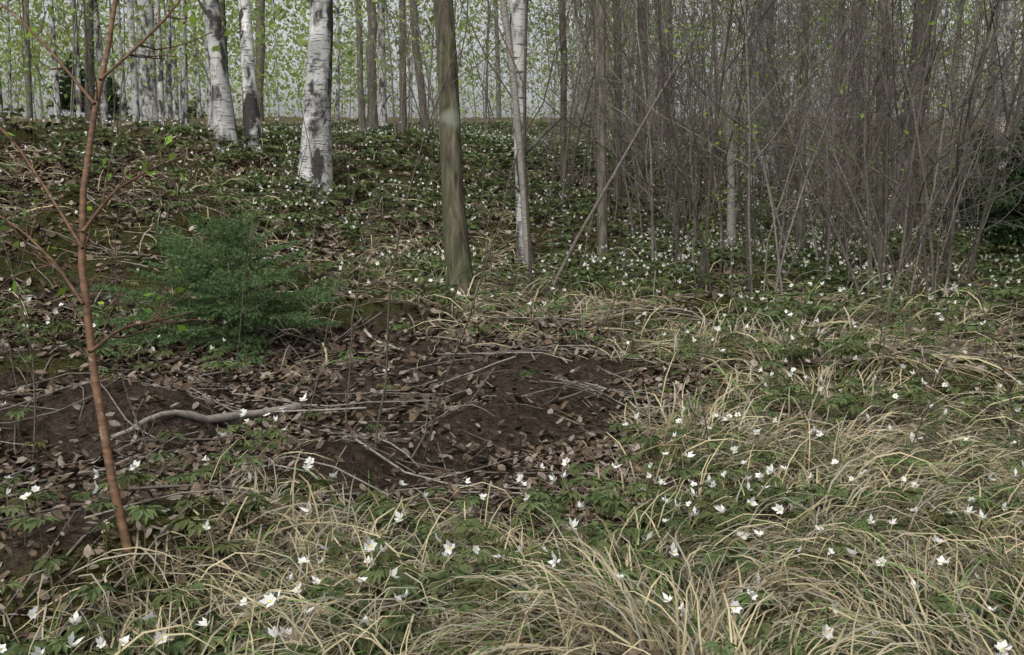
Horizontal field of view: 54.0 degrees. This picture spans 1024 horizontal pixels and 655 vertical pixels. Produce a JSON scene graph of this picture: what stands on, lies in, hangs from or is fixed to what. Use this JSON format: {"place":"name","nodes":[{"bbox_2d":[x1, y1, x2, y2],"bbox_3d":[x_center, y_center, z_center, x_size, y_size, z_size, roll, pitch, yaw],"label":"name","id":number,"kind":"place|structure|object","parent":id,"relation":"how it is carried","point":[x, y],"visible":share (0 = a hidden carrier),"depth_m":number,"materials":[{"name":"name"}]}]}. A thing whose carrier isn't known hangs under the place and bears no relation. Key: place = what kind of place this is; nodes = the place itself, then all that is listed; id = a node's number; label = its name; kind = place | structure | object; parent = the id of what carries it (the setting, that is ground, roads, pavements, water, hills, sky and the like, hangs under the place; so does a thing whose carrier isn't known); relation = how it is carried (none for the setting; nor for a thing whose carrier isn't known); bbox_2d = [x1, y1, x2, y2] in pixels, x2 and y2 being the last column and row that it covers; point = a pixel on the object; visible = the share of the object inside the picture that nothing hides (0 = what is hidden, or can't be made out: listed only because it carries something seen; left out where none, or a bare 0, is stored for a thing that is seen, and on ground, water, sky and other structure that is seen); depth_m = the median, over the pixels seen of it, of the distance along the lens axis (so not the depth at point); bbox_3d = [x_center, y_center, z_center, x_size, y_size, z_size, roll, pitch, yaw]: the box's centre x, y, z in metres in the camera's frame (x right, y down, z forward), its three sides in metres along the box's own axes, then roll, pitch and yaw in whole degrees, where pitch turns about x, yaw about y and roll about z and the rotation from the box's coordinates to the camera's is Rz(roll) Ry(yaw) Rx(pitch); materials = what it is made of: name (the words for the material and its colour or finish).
{"place":"outdoors","nodes":[
{"label":"outdoors","id":0,"kind":"place"},
{"bbox_2d":[0,116,1023,654],"bbox_3d":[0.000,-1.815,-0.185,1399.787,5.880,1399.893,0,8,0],"label":"ground","id":1,"kind":"structure","parent":0,"point":[54,430],"depth_m":5.21,"materials":[{"name":"brown soil"}]},
{"bbox_2d":[0,0,980,129],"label":"tree trunks","id":2,"kind":"object","parent":1,"relation":"on","point":[135,95],"visible":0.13,"depth_m":44.91,"materials":[{"name":"white plant"}]},
{"bbox_2d":[0,99,1023,654],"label":"anemone","id":3,"kind":"object","parent":1,"relation":"on","point":[846,395],"depth_m":4.72},
{"bbox_2d":[0,104,1023,654],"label":"dead grass","id":4,"kind":"structure","parent":1,"relation":"on","point":[600,616],"depth_m":2.74,"materials":[{"name":"beige plant"}]},
{"bbox_2d":[0,0,1023,567],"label":"sapling thicket","id":5,"kind":"object","parent":1,"relation":"on","point":[830,228],"visible":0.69,"depth_m":8.43,"materials":[{"name":"brown plant"}]},
{"bbox_2d":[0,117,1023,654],"bbox_3d":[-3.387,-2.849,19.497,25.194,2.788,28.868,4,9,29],"label":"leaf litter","id":6,"kind":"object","parent":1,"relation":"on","point":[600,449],"visible":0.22,"depth_m":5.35,"materials":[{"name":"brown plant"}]},
{"bbox_2d":[0,0,1023,269],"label":"thicket twigs","id":7,"kind":"object","parent":1,"relation":"on","point":[796,82],"visible":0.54,"depth_m":8.85,"materials":[{"name":"brown plant"}]},
{"bbox_2d":[0,0,1023,181],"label":"spring leaves","id":8,"kind":"object","parent":1,"relation":"on","point":[271,25],"visible":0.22,"depth_m":66.73,"materials":[{"name":"green plant"}]},
{"bbox_2d":[0,120,1023,654],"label":"fallen branches","id":9,"kind":"object","parent":1,"relation":"on","point":[236,412],"visible":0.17,"depth_m":4.57,"materials":[{"name":"brown wood"}]},
{"bbox_2d":[0,0,1023,329],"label":"leaves","id":10,"kind":"object","parent":1,"relation":"on","point":[172,156],"visible":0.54,"depth_m":7.97,"materials":[{"name":"green plant"}]},
{"bbox_2d":[0,0,1023,179],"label":"trunks","id":11,"kind":"object","parent":1,"relation":"on","point":[29,100],"depth_m":46.76,"materials":[{"name":"grey plant"}]},
{"bbox_2d":[46,52,1023,368],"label":"spruce needles","id":12,"kind":"object","parent":1,"relation":"on","point":[264,304],"visible":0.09,"depth_m":6.21,"materials":[{"name":"green plant"}]},
{"bbox_2d":[135,0,1014,265],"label":"birch trees","id":13,"kind":"object","parent":1,"relation":"on","point":[318,97],"visible":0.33,"depth_m":12.26,"materials":[{"name":"white plant"}]},
{"bbox_2d":[255,0,937,300],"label":"tree trunks","id":14,"kind":"object","parent":1,"relation":"on","point":[457,258],"visible":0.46,"depth_m":10.84,"materials":[{"name":"brown plant"}]},
{"bbox_2d":[0,0,1023,118],"label":"sky","id":15,"kind":"structure","parent":0,"point":[529,96],"materials":[{"name":"white"}]}
]}

